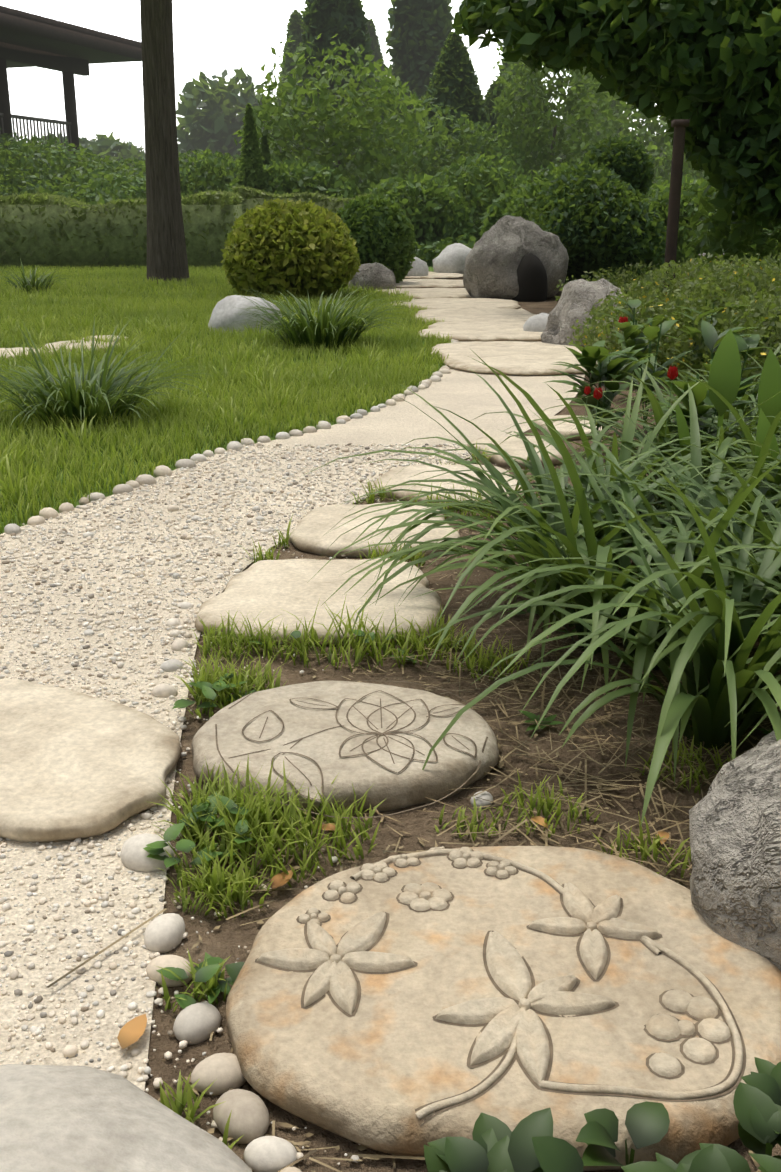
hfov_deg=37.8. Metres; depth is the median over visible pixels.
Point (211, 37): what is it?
sky
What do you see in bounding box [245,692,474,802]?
carved leaves relief
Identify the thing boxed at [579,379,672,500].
red flower stems
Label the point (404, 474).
flagstone
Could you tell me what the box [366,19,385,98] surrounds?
conifer
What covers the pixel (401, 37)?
conifer
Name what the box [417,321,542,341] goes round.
flagstone
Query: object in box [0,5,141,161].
pavilion
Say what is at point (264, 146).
slim cypress
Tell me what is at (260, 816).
grass tufts
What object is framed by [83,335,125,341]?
stepping stone
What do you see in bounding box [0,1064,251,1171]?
rock
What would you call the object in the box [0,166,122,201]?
hillside terrain
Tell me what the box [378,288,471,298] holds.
flagstone
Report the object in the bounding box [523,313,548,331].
path rock
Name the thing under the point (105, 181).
shrubs
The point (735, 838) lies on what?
boulder
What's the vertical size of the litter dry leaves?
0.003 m
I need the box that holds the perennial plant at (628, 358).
[542,294,780,458]
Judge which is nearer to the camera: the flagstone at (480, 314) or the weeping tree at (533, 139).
the flagstone at (480, 314)
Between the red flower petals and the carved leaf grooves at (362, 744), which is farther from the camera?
the red flower petals
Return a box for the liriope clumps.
[0,259,415,430]
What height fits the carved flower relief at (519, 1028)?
0.027 m
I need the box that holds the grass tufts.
[146,442,741,1148]
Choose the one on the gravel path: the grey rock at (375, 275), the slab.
the slab
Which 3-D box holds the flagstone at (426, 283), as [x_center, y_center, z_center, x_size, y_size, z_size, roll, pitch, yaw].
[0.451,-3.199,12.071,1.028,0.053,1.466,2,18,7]
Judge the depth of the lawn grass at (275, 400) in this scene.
5.00 m
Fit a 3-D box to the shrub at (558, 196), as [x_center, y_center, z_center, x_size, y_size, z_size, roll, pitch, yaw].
[1.877,-3.281,10.495,1.334,1.206,1.270,0,18,-1]
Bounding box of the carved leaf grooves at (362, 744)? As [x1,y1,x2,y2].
[215,680,487,817]
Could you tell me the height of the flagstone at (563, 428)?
0.048 m
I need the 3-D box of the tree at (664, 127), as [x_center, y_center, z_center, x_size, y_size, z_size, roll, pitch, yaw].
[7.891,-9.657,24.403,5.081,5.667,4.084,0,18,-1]
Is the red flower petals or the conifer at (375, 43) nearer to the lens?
the red flower petals
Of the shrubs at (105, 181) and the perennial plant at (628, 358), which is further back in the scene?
the shrubs at (105, 181)
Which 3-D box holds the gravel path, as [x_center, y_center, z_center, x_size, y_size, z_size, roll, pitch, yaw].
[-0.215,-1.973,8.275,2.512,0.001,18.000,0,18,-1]
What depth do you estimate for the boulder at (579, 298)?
6.06 m
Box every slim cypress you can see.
[235,103,268,191]
[259,132,270,164]
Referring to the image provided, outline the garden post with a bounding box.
[663,119,689,295]
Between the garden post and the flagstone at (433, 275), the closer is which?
the garden post
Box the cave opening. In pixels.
[512,253,547,301]
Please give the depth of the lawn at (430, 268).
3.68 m
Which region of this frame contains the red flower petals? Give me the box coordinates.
[584,366,677,399]
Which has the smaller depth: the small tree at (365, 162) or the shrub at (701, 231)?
the shrub at (701, 231)
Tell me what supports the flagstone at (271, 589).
on the dirt bed
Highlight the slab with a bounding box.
[0,678,180,842]
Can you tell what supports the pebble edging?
on the dirt bed
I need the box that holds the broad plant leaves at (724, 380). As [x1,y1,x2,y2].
[674,329,780,501]
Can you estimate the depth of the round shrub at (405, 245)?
11.44 m
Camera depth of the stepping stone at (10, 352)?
5.70 m
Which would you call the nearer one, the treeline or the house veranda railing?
the house veranda railing
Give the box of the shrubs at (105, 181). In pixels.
[0,127,476,266]
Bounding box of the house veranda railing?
[0,113,71,154]
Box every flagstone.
[195,558,442,644]
[289,503,459,558]
[374,464,524,509]
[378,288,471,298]
[391,298,520,309]
[396,279,464,287]
[404,272,462,278]
[410,308,535,322]
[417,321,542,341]
[431,341,608,375]
[467,436,562,468]
[533,415,608,440]
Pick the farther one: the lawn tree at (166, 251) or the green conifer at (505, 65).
the green conifer at (505, 65)
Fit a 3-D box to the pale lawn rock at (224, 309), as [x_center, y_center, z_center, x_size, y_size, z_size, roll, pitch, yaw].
[-0.880,-1.636,6.907,0.353,0.250,0.440,15,23,39]
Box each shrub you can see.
[132,91,533,253]
[220,198,360,299]
[334,193,415,282]
[508,162,780,294]
[529,160,666,293]
[555,252,780,392]
[579,135,654,194]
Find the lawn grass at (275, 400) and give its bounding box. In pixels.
[0,264,453,532]
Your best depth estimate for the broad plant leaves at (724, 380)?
2.52 m
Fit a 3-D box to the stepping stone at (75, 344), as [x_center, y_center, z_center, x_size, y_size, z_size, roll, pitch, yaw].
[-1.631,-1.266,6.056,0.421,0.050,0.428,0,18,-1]
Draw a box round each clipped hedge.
[0,189,243,269]
[231,185,391,214]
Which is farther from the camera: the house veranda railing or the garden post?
the house veranda railing
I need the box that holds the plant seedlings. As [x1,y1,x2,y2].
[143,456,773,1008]
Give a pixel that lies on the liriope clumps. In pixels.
(328, 325)
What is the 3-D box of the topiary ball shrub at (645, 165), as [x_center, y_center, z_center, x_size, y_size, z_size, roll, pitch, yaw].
[2.225,-4.078,11.297,0.782,0.735,0.781,0,18,-1]
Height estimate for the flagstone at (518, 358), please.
0.052 m
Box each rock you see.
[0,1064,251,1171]
[208,295,281,334]
[348,262,395,290]
[406,257,428,275]
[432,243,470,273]
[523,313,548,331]
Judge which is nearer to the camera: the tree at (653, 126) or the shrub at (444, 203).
the shrub at (444, 203)
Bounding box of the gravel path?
[0,288,584,1090]
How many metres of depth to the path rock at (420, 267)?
13.33 m
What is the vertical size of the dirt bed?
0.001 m
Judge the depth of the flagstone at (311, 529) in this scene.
2.42 m
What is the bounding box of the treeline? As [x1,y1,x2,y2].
[17,67,703,212]
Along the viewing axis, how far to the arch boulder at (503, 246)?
9.63 m
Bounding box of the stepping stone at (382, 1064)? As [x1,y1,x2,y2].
[226,846,780,1170]
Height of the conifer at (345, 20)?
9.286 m
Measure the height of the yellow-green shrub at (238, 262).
0.872 m
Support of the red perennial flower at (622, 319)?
on the perennial plant at (628, 358)
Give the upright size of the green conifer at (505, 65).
6.333 m
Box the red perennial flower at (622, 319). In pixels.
[618,317,627,322]
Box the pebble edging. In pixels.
[120,602,492,1171]
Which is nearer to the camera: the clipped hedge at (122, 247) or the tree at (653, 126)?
the clipped hedge at (122, 247)
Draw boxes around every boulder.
[463,215,568,299]
[541,278,637,348]
[689,731,780,970]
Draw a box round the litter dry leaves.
[117,816,668,1048]
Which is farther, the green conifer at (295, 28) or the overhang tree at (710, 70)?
the green conifer at (295, 28)
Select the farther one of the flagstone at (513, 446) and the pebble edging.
the flagstone at (513, 446)
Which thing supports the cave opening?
attached to the arch boulder at (503, 246)
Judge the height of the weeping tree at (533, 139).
4.886 m
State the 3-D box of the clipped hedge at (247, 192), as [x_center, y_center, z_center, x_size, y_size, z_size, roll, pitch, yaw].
[-1.238,-5.885,18.564,2.618,1.248,1.119,0,18,-1]
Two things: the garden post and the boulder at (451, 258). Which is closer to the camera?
the garden post
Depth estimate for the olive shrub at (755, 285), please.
4.57 m
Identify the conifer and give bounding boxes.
[269,9,303,163]
[293,0,375,187]
[349,90,408,188]
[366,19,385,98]
[385,0,453,122]
[390,31,500,226]
[484,78,532,180]
[496,46,557,171]
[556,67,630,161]
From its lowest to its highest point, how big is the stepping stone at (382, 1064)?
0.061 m
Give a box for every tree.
[140,0,189,283]
[233,34,447,194]
[452,0,780,236]
[490,41,646,189]
[565,78,708,208]
[645,116,708,198]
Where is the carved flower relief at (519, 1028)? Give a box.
[257,846,743,1119]
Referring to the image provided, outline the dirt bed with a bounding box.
[144,271,780,1171]
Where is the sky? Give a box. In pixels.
[0,0,665,152]

